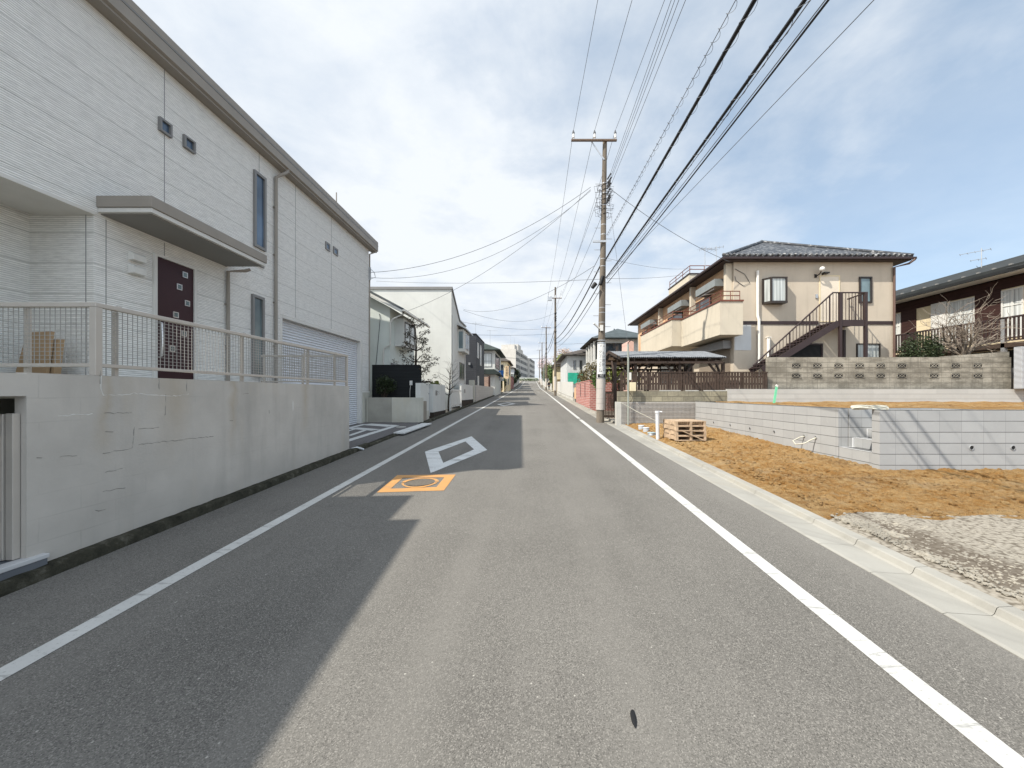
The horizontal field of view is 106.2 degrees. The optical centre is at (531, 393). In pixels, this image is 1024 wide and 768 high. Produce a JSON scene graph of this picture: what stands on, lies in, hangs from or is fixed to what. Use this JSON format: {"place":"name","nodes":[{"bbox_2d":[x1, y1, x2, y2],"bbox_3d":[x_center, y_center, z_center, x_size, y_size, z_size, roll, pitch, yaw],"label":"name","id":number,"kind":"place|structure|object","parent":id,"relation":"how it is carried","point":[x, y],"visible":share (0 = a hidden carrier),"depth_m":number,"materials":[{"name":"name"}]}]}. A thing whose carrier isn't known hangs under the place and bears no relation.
{"place":"outdoors","nodes":[
{"label":"outdoors","id":0,"kind":"place"},
{"bbox_2d":[349,422,418,448],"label":"driveway","id":1,"kind":"structure","parent":0,"point":[368,438],"depth_m":12.29,"materials":[{"name":"concrete"}]},
{"bbox_2d":[349,424,398,440],"bbox_3d":[-5.585,1.213,11.912,1.630,0.176,5.229,0,0,0],"label":"driveway marking","id":2,"kind":"object","parent":1,"relation":"on","point":[365,429],"visible":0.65,"depth_m":12.71,"materials":[{"name":"white paint"}]},
{"bbox_2d":[369,381,614,442],"bbox_3d":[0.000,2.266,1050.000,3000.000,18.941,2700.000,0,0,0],"label":"ground","id":3,"kind":"structure","parent":0,"point":[519,382],"depth_m":22.11,"materials":[{"name":"concrete"}]},
{"bbox_2d":[0,553,49,580],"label":"entrance step","id":4,"kind":"object","parent":3,"relation":"on","point":[9,568],"visible":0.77,"depth_m":3.20,"materials":[{"name":"concrete"}]},
{"bbox_2d":[0,371,348,560],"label":"concrete wall","id":5,"kind":"structure","parent":3,"relation":"on","point":[102,458],"depth_m":4.22,"materials":[{"name":"white concrete"}]},
{"bbox_2d":[0,413,19,560],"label":"metal gate","id":6,"kind":"structure","parent":5,"relation":"attached to","point":[9,486],"depth_m":3.20,"materials":[{"name":"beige metal"}]},
{"bbox_2d":[16,332,54,372],"bbox_3d":[-6.895,-0.510,5.320,0.530,0.700,0.040,0,0,0],"label":"cardboard sheet","id":7,"kind":"object","parent":5,"relation":"on","point":[38,369],"visible":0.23,"depth_m":5.30,"materials":[{"name":"cardboard"}]},
{"bbox_2d":[49,340,64,373],"bbox_3d":[-6.715,-0.465,5.400,0.210,0.610,0.080,0,0,0],"label":"cardboard sheet","id":8,"kind":"object","parent":5,"relation":"on","point":[55,370],"visible":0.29,"depth_m":5.38,"materials":[{"name":"cardboard"}]},
{"bbox_2d":[0,302,347,385],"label":"railing","id":9,"kind":"object","parent":5,"relation":"on","point":[95,365],"visible":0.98,"depth_m":4.12,"materials":[{"name":"beige metal"}]},
{"bbox_2d":[0,443,369,597],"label":"kerb","id":10,"kind":"structure","parent":3,"relation":"on","point":[55,566],"depth_m":4.12,"materials":[{"name":"concrete"}]},
{"bbox_2d":[0,0,377,424],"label":"white house","id":11,"kind":"structure","parent":3,"relation":"on","point":[148,164],"depth_m":6.52,"materials":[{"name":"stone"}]},
{"bbox_2d":[158,116,172,137],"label":"window","id":12,"kind":"structure","parent":11,"relation":"in","point":[164,126],"depth_m":6.79,"materials":[{"name":"glass"}]},
{"bbox_2d":[158,257,192,378],"bbox_3d":[-6.450,-1.278,7.000,0.101,2.197,0.725,0,0,0],"label":"door","id":13,"kind":"structure","parent":11,"relation":"in","point":[175,281],"depth_m":6.97,"materials":[{"name":"brown wood"}]},
{"bbox_2d":[182,134,195,153],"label":"window","id":14,"kind":"structure","parent":11,"relation":"in","point":[189,144],"depth_m":7.26,"materials":[{"name":"grey metal"}]},
{"bbox_2d":[251,294,264,374],"bbox_3d":[-6.485,-1.364,9.095,0.070,1.904,0.399,0,0,0],"label":"window","id":15,"kind":"structure","parent":11,"relation":"in","point":[257,302],"depth_m":9.09,"materials":[{"name":"glass"}]},
{"bbox_2d":[253,169,266,267],"bbox_3d":[-6.485,-4.136,9.159,0.070,2.207,0.396,0,0,0],"label":"window","id":16,"kind":"structure","parent":11,"relation":"in","point":[259,181],"depth_m":9.16,"materials":[{"name":"blue glass"}]},
{"bbox_2d":[371,192,588,277],"bbox_3d":[-2.000,-6.451,15.515,8.844,3.651,0.012,0,0,-2],"label":"overhead wire","id":17,"kind":"object","parent":11,"relation":"attached to","point":[500,251],"visible":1,"depth_m":15.54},
{"bbox_2d":[371,187,590,272],"bbox_3d":[-2.000,-6.635,15.505,8.846,3.587,0.016,0,0,-2],"label":"overhead wire","id":18,"kind":"object","parent":11,"relation":"attached to","point":[485,246],"visible":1,"depth_m":15.50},
{"bbox_2d":[366,398,422,425],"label":"garden wall","id":19,"kind":"structure","parent":3,"relation":"on","point":[394,409],"depth_m":15.00,"materials":[{"name":"concrete"}]},
{"bbox_2d":[372,365,420,397],"bbox_3d":[-5.595,-0.200,15.938,2.030,2.000,0.105,0,0,0],"label":"black slat fence","id":20,"kind":"object","parent":19,"relation":"on","point":[403,376],"visible":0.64,"depth_m":15.90,"materials":[{"name":"metal"}]},
{"bbox_2d":[369,291,429,397],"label":"mint house","id":21,"kind":"structure","parent":3,"relation":"on","point":[389,326],"depth_m":17.30,"materials":[{"name":"paint"}]},
{"bbox_2d":[395,318,414,350],"bbox_3d":[-6.155,-2.870,18.850,0.450,1.300,1.900,0,0,0],"label":"bay window","id":22,"kind":"structure","parent":21,"relation":"in","point":[401,326],"depth_m":17.95,"materials":[{"name":"white plastic"}]},
{"bbox_2d":[408,189,590,310],"bbox_3d":[-1.641,-6.035,16.575,8.330,4.585,0.014,0,0,13],"label":"overhead wire","id":23,"kind":"object","parent":21,"relation":"attached to","point":[505,258],"visible":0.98,"depth_m":16.42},
{"bbox_2d":[392,317,438,393],"bbox_3d":[-5.076,-1.140,16.971,2.222,4.292,2.380,0,0,0],"label":"pruned pine","id":24,"kind":"object","parent":3,"relation":"on","point":[423,342],"visible":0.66,"depth_m":16.55,"materials":[{"name":"green plant"}]},
{"bbox_2d":[370,287,472,408],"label":"gable house","id":25,"kind":"structure","parent":3,"relation":"on","point":[448,338],"depth_m":24.00,"materials":[{"name":"paint"}]},
{"bbox_2d":[459,362,464,379],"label":"window","id":26,"kind":"structure","parent":25,"relation":"in","point":[461,366],"depth_m":27.57,"materials":[{"name":"glass"}]},
{"bbox_2d":[458,329,468,354],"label":"oriel window","id":27,"kind":"structure","parent":25,"relation":"in","point":[463,337],"depth_m":26.20,"materials":[{"name":"white glass"}]},
{"bbox_2d":[416,383,428,418],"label":"gate pier","id":28,"kind":"structure","parent":3,"relation":"on","point":[422,390],"depth_m":15.72,"materials":[{"name":"concrete"}]},
{"bbox_2d":[423,401,426,420],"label":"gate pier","id":29,"kind":"structure","parent":3,"relation":"on","point":[424,410],"depth_m":15.58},
{"bbox_2d":[375,375,397,397],"bbox_3d":[-5.859,-0.241,15.520,0.952,1.103,0.578,0,0,0],"label":"shrub","id":30,"kind":"object","parent":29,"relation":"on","point":[387,385],"visible":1,"depth_m":15.45,"materials":[{"name":"green plant"}]},
{"bbox_2d":[429,384,445,418],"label":"gate pier","id":31,"kind":"structure","parent":3,"relation":"on","point":[437,403],"depth_m":17.98,"materials":[{"name":"white concrete"}]},
{"bbox_2d":[369,381,521,446],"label":"kerb","id":32,"kind":"structure","parent":3,"relation":"on","point":[425,421],"depth_m":16.88,"materials":[{"name":"concrete"}]},
{"bbox_2d":[435,361,461,410],"bbox_3d":[-4.314,-0.520,20.764,1.826,2.944,1.498,0,0,24],"label":"bare sapling","id":33,"kind":"object","parent":3,"relation":"on","point":[449,394],"visible":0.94,"depth_m":20.64,"materials":[{"name":"brown plant"}]},
{"bbox_2d":[449,385,461,410],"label":"picket gate","id":34,"kind":"structure","parent":3,"relation":"on","point":[455,398],"depth_m":22.45,"materials":[{"name":"white plastic"}]},
{"bbox_2d":[458,384,472,407],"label":"gate pier","id":35,"kind":"structure","parent":3,"relation":"on","point":[467,394],"depth_m":26.13,"materials":[{"name":"white concrete"}]},
{"bbox_2d":[466,333,484,385],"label":"slate house","id":36,"kind":"structure","parent":3,"relation":"on","point":[475,364],"depth_m":31.50,"materials":[{"name":"paint"}]},
{"bbox_2d":[475,385,492,401],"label":"retaining wall","id":37,"kind":"structure","parent":3,"relation":"on","point":[482,392],"depth_m":33.96,"materials":[{"name":"concrete"}]},
{"bbox_2d":[484,343,505,395],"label":"hipped house","id":38,"kind":"structure","parent":3,"relation":"on","point":[492,366],"depth_m":43.50,"materials":[{"name":"paint"}]},
{"bbox_2d":[484,353,491,366],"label":"window","id":39,"kind":"structure","parent":38,"relation":"in","point":[487,356],"depth_m":43.49,"materials":[{"name":"glass"}]},
{"bbox_2d":[501,358,512,391],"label":"tiled house","id":40,"kind":"structure","parent":3,"relation":"on","point":[505,362],"depth_m":62.45,"materials":[{"name":"grey metal"}]},
{"bbox_2d":[500,338,534,377],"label":"school building","id":41,"kind":"structure","parent":3,"relation":"on","point":[513,353],"depth_m":210.09,"materials":[{"name":"concrete"}]},
{"bbox_2d":[541,326,550,389],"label":"utility pole","id":42,"kind":"object","parent":3,"relation":"on","point":[546,359],"visible":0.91,"depth_m":71.88,"materials":[{"name":"concrete"}]},
{"bbox_2d":[547,363,552,388],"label":"street tree","id":43,"kind":"object","parent":3,"relation":"on","point":[550,373],"visible":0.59,"depth_m":75.43,"materials":[{"name":"green plant"}]},
{"bbox_2d":[548,287,561,395],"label":"utility pole","id":44,"kind":"object","parent":3,"relation":"on","point":[550,298],"visible":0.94,"depth_m":43.88,"materials":[{"name":"concrete"}]},
{"bbox_2d":[551,363,560,390],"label":"cream balcony house","id":45,"kind":"structure","parent":3,"relation":"on","point":[558,372],"depth_m":60.00,"materials":[{"name":"paint"}]},
{"bbox_2d":[557,382,574,400],"bbox_3d":[3.490,-0.419,41.250,0.220,2.339,19.500,0,0,0],"label":"white fence","id":46,"kind":"object","parent":3,"relation":"on","point":[564,389],"visible":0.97,"depth_m":37.48,"materials":[{"name":"concrete"}]},
{"bbox_2d":[557,349,586,391],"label":"dark roof house","id":47,"kind":"structure","parent":3,"relation":"on","point":[573,362],"depth_m":46.00,"materials":[{"name":"paint"}]},
{"bbox_2d":[568,373,580,383],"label":"green sheet","id":48,"kind":"object","parent":47,"relation":"attached to","point":[572,377],"visible":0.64,"depth_m":45.75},
{"bbox_2d":[538,381,614,422],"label":"gutter","id":49,"kind":"object","parent":3,"relation":"on","point":[586,409],"visible":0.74,"depth_m":24.18,"materials":[{"name":"concrete"}]},
{"bbox_2d":[571,130,616,422],"bbox_3d":[2.541,-4.671,15.688,1.848,12.048,0.505,0,0,0],"label":"utility pole","id":50,"kind":"object","parent":3,"relation":"on","point":[601,363],"visible":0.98,"depth_m":15.64,"materials":[{"name":"concrete"}]},
{"bbox_2d":[555,266,599,339],"bbox_3d":[2.769,-5.661,29.851,0.048,1.053,28.005,0,0,-1],"label":"overhead wire","id":51,"kind":"object","parent":50,"relation":"attached to","point":[582,299],"visible":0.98,"depth_m":20.72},
{"bbox_2d":[609,1,670,176],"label":"overhead wire","id":52,"kind":"object","parent":50,"relation":"attached to","point":[643,79],"visible":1,"depth_m":10.23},
{"bbox_2d":[609,0,674,180],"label":"overhead wire","id":53,"kind":"object","parent":50,"relation":"attached to","point":[645,81],"visible":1,"depth_m":10.04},
{"bbox_2d":[609,0,678,183],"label":"overhead wire","id":54,"kind":"object","parent":50,"relation":"attached to","point":[648,80],"visible":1,"depth_m":9.78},
{"bbox_2d":[609,0,685,188],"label":"overhead wire","id":55,"kind":"object","parent":50,"relation":"attached to","point":[650,87],"visible":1,"depth_m":10.03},
{"bbox_2d":[606,0,736,234],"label":"overhead wire","id":56,"kind":"object","parent":50,"relation":"attached to","point":[693,78],"visible":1,"depth_m":7.91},
{"bbox_2d":[604,0,757,260],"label":"overhead wire","id":57,"kind":"object","parent":50,"relation":"attached to","point":[734,35],"visible":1,"depth_m":6.36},
{"bbox_2d":[606,0,809,277],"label":"overhead wire","id":58,"kind":"object","parent":50,"relation":"attached to","point":[782,31],"visible":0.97,"depth_m":5.50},
{"bbox_2d":[607,0,810,277],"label":"overhead wire","id":59,"kind":"object","parent":50,"relation":"attached to","point":[731,109],"visible":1,"depth_m":5.34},
{"bbox_2d":[608,0,825,278],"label":"overhead wire","id":60,"kind":"object","parent":50,"relation":"attached to","point":[738,112],"visible":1,"depth_m":5.35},
{"bbox_2d":[607,0,829,282],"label":"overhead wire","id":61,"kind":"object","parent":50,"relation":"attached to","point":[792,46],"visible":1,"depth_m":5.16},
{"bbox_2d":[608,0,873,276],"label":"overhead wire","id":62,"kind":"object","parent":50,"relation":"attached to","point":[770,107],"visible":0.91,"depth_m":5.62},
{"bbox_2d":[576,380,617,410],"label":"brick wall","id":63,"kind":"structure","parent":3,"relation":"on","point":[585,393],"depth_m":23.02,"materials":[{"name":"brick"}]},
{"bbox_2d":[580,329,637,386],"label":"grey roof house","id":64,"kind":"structure","parent":3,"relation":"on","point":[615,339],"depth_m":38.00,"materials":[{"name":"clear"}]},
{"bbox_2d":[606,343,622,352],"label":"window","id":65,"kind":"structure","parent":64,"relation":"in","point":[609,346],"depth_m":37.98,"materials":[{"name":"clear glass"}]},
{"bbox_2d":[605,367,640,390],"bbox_3d":[5.002,-0.900,21.983,2.595,1.629,1.081,0,0,0],"label":"shrub","id":66,"kind":"object","parent":3,"relation":"on","point":[618,380],"visible":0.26,"depth_m":21.93,"materials":[{"name":"green plant"}]},
{"bbox_2d":[627,340,635,424],"bbox_3d":[3.755,-0.394,14.435,0.320,3.287,0.150,0,0,0],"label":"meter post","id":67,"kind":"object","parent":3,"relation":"on","point":[631,386],"visible":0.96,"depth_m":14.42,"materials":[{"name":"beige metal"}]},
{"bbox_2d":[615,391,726,425],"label":"boundary wall","id":68,"kind":"structure","parent":3,"relation":"on","point":[666,397],"depth_m":14.62,"materials":[{"name":"concrete"}]},
{"bbox_2d":[620,372,767,390],"bbox_3d":[6.244,-0.372,14.790,5.644,0.945,0.140,0,0,0],"label":"picket fence","id":69,"kind":"object","parent":68,"relation":"on","point":[696,383],"visible":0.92,"depth_m":14.74,"materials":[{"name":"wood"}]},
{"bbox_2d":[636,432,996,615],"bbox_3d":[3.265,1.613,3.500,0.530,0.767,23.000,0,0,0],"label":"gutter bed","id":70,"kind":"object","parent":3,"relation":"on","point":[854,544],"visible":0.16,"depth_m":3.49,"materials":[{"name":"grey concrete"}]},
{"bbox_2d":[607,423,1023,659],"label":"gutter","id":71,"kind":"object","parent":70,"relation":"on","point":[951,598],"visible":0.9,"depth_m":3.56,"materials":[{"name":"concrete"}]},
{"bbox_2d":[695,401,1023,469],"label":"retaining wall","id":72,"kind":"structure","parent":3,"relation":"on","point":[921,438],"depth_m":6.98,"materials":[{"name":"white concrete"}]},
{"bbox_2d":[850,405,888,409],"bbox_3d":[6.281,0.255,7.125,0.700,0.097,0.166,0,0,0],"label":"hose coil","id":73,"kind":"object","parent":72,"relation":"on","point":[873,407],"visible":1,"depth_m":7.11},
{"bbox_3d":[3.400,1.190,16.450,1.000,0.220,0.300,0,0,0],"label":"gate threshold","id":74,"kind":"object","parent":3,"relation":"on","visible":0},
{"bbox_2d":[604,390,622,417],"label":"slatted gate","id":75,"kind":"structure","parent":74,"relation":"on","point":[607,406],"depth_m":16.39,"materials":[{"name":"wood"}]},
{"bbox_2d":[0,381,1023,767],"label":"road","id":76,"kind":"structure","parent":0,"point":[544,581],"depth_m":2.54,"materials":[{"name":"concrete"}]},
{"bbox_2d":[393,423,430,433],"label":"kerb ramp","id":77,"kind":"structure","parent":76,"relation":"on","point":[410,429],"depth_m":12.91,"materials":[{"name":"white paint"}]},
{"bbox_2d":[378,475,454,491],"bbox_3d":[-1.886,1.483,6.402,1.060,0.037,1.116,0,0,0],"label":"manhole frame marking","id":78,"kind":"object","parent":76,"relation":"on","point":[442,484],"visible":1,"depth_m":6.23,"materials":[{"name":"orange paint"}]},
{"bbox_2d":[401,478,438,487],"bbox_3d":[-1.865,1.480,6.394,0.610,0.020,0.614,0,0,0],"label":"manhole cover","id":79,"kind":"object","parent":76,"relation":"on","point":[418,483],"visible":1,"depth_m":6.40,"materials":[{"name":"metal"}]},
{"bbox_2d":[425,436,486,472],"bbox_3d":[-1.801,1.382,9.402,1.349,0.156,4.524,0,0,16],"label":"diamond marking","id":80,"kind":"object","parent":76,"relation":"on","point":[435,461],"visible":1,"depth_m":8.85,"materials":[{"name":"white paint"}]},
{"bbox_2d":[0,381,1023,767],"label":"road edge lines","id":81,"kind":"structure","parent":76,"relation":"on","point":[996,749],"depth_m":2.69,"materials":[{"name":"white paint"}]},
{"bbox_2d":[630,709,636,727],"bbox_3d":[0.514,1.629,1.929,0.030,0.010,0.109,0,0,0],"label":"tar blob","id":82,"kind":"object","parent":76,"relation":"on","point":[633,718],"visible":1,"depth_m":1.93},
{"bbox_2d":[132,0,1023,379],"label":"sky","id":83,"kind":"structure","parent":0,"point":[443,128],"materials":[{"name":"white"}]},
{"bbox_2d":[573,378,1013,401],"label":"raised ground","id":84,"kind":"structure","parent":0,"point":[1012,383],"depth_m":18.17,"materials":[{"name":"grey soil"}]},
{"bbox_2d":[582,360,611,380],"bbox_3d":[4.558,-0.777,26.087,2.536,2.973,2.204,0,0,0],"label":"garden tree","id":85,"kind":"object","parent":84,"relation":"on","point":[591,367],"visible":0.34,"depth_m":25.91,"materials":[{"name":"green plant"}]},
{"bbox_2d":[622,341,633,390],"bbox_3d":[8.580,-2.325,34.250,0.440,4.450,2.500,0,0,0],"label":"pink annex","id":86,"kind":"object","parent":84,"relation":"on","point":[631,346],"visible":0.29,"depth_m":33.08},
{"bbox_2d":[596,351,725,407],"bbox_3d":[5.920,-0.724,18.350,4.915,2.649,4.925,0,0,0],"label":"carport","id":87,"kind":"object","parent":84,"relation":"on","point":[651,359],"visible":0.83,"depth_m":16.49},
{"bbox_2d":[628,240,916,385],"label":"beige house","id":88,"kind":"structure","parent":84,"relation":"on","point":[745,308],"depth_m":18.00,"materials":[{"name":"paint"}]},
{"bbox_2d":[695,295,710,310],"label":"window","id":89,"kind":"structure","parent":88,"relation":"in","point":[707,300],"depth_m":21.02,"materials":[{"name":"grey glass"}]},
{"bbox_2d":[762,277,787,304],"bbox_3d":[11.278,-4.776,17.807,0.965,1.200,0.385,0,0,0],"label":"bay window","id":90,"kind":"structure","parent":88,"relation":"in","point":[774,289],"depth_m":17.67,"materials":[{"name":"glass"}]},
{"bbox_2d":[787,343,822,356],"bbox_3d":[12.792,-1.860,17.985,1.680,0.984,0.070,0,0,0],"label":"window","id":91,"kind":"structure","parent":88,"relation":"in","point":[814,349],"depth_m":17.99,"materials":[{"name":"black glass"}]},
{"bbox_2d":[859,277,872,302],"bbox_3d":[15.636,-4.860,17.980,0.600,1.224,0.080,0,0,0],"label":"window","id":92,"kind":"structure","parent":88,"relation":"in","point":[865,283],"depth_m":17.99,"materials":[{"name":"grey glass"}]},
{"bbox_2d":[856,343,880,356],"bbox_3d":[15.768,-1.860,17.985,1.104,0.984,0.070,0,0,0],"label":"window","id":93,"kind":"structure","parent":88,"relation":"in","point":[874,349],"depth_m":17.99,"materials":[{"name":"glass"}]},
{"bbox_2d":[749,292,867,371],"bbox_3d":[12.268,-2.343,17.407,5.070,4.285,1.125,0,0,0],"label":"steel stair","id":94,"kind":"object","parent":84,"relation":"on","point":[805,340],"visible":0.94,"depth_m":16.88,"materials":[{"name":"metal"}]},
{"bbox_2d":[766,352,1010,388],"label":"openwork block wall","id":95,"kind":"structure","parent":84,"relation":"on","point":[983,371],"depth_m":14.90,"materials":[{"name":"concrete"}]},
{"bbox_2d":[894,331,947,356],"bbox_3d":[16.758,-1.678,16.507,1.788,2.002,1.597,0,0,-37],"label":"round bush","id":96,"kind":"object","parent":84,"relation":"on","point":[930,347],"visible":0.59,"depth_m":16.31,"materials":[{"name":"green plant"}]},
{"bbox_2d":[896,254,1023,367],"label":"veranda house","id":97,"kind":"structure","parent":84,"relation":"on","point":[957,291],"depth_m":19.03,"materials":[{"name":"brown wood"}]},
{"bbox_2d":[896,313,900,349],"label":"window","id":98,"kind":"structure","parent":97,"relation":"in","point":[898,316],"depth_m":23.00,"materials":[{"name":"glass"}]},
{"bbox_2d":[947,297,974,342],"bbox_3d":[21.985,-3.700,19.663,0.070,2.200,1.264,0,0,0],"label":"window","id":99,"kind":"structure","parent":97,"relation":"in","point":[956,305],"depth_m":19.63,"materials":[{"name":"white glass"}]},
{"bbox_2d":[1001,286,1023,336],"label":"window","id":100,"kind":"structure","parent":97,"relation":"in","point":[1015,305],"depth_m":17.54,"materials":[{"name":"white glass"}]},
{"bbox_2d":[903,282,1023,355],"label":"pruned tree","id":101,"kind":"object","parent":84,"relation":"on","point":[963,348],"visible":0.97,"depth_m":15.96,"materials":[{"name":"brown plant"}]},
{"bbox_2d":[625,423,1023,519],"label":"clay ground","id":102,"kind":"structure","parent":0,"point":[985,505],"depth_m":6.02,"materials":[{"name":"soil"}]},
{"bbox_2d":[622,402,693,423],"bbox_3d":[4.867,0.740,14.569,2.875,0.820,0.017,0,0,0],"label":"wire fence","id":103,"kind":"object","parent":102,"relation":"on","point":[656,410],"visible":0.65,"depth_m":14.57,"materials":[{"name":"grey metal"}]},
{"bbox_2d":[655,411,661,439],"bbox_3d":[3.604,0.919,10.900,0.195,0.865,0.124,0,0,0],"label":"standpipe","id":104,"kind":"object","parent":102,"relation":"on","point":[657,425],"visible":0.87,"depth_m":10.85,"materials":[{"name":"white plastic"}]},
{"bbox_2d":[663,433,705,440],"bbox_3d":[4.220,1.183,10.620,0.820,0.128,0.860,0,0,-3],"label":"pallet","id":105,"kind":"object","parent":102,"relation":"on","point":[674,437],"visible":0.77,"depth_m":10.31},
{"bbox_2d":[664,428,705,435],"bbox_3d":[4.230,1.053,10.630,0.820,0.128,0.860,0,0,-2],"label":"pallet","id":106,"kind":"object","parent":105,"relation":"on","point":[676,433],"visible":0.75,"depth_m":10.31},
{"bbox_2d":[663,424,705,430],"bbox_3d":[4.210,0.923,10.620,0.820,0.128,0.860,0,0,-4],"label":"pallet","id":107,"kind":"object","parent":106,"relation":"on","point":[683,428],"visible":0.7,"depth_m":10.33,"materials":[{"name":"wood"}]},
{"bbox_2d":[663,419,705,425],"bbox_3d":[4.220,0.793,10.640,0.820,0.128,0.860,0,0,-3],"label":"pallet","id":108,"kind":"object","parent":107,"relation":"on","point":[684,422],"visible":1,"depth_m":10.46,"materials":[{"name":"wood"}]},
{"bbox_2d":[715,401,1023,409],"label":"terrace ground","id":109,"kind":"structure","parent":0,"point":[983,405],"depth_m":11.15,"materials":[{"name":"orange soil"}]},
{"bbox_2d":[726,389,1023,401],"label":"terrace wall","id":110,"kind":"structure","parent":109,"relation":"on","point":[885,395],"depth_m":14.60,"materials":[{"name":"concrete"}]},
{"bbox_2d":[1014,346,1023,388],"bbox_3d":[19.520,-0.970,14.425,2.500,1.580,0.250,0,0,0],"label":"ribbed shed","id":111,"kind":"structure","parent":109,"relation":"on","point":[1018,367],"depth_m":14.38,"materials":[{"name":"metal"}]},
{"bbox_2d":[829,512,1023,610],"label":"gravel bed","id":112,"kind":"object","parent":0,"point":[990,533],"visible":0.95,"depth_m":3.85,"materials":[{"name":"gravel"}]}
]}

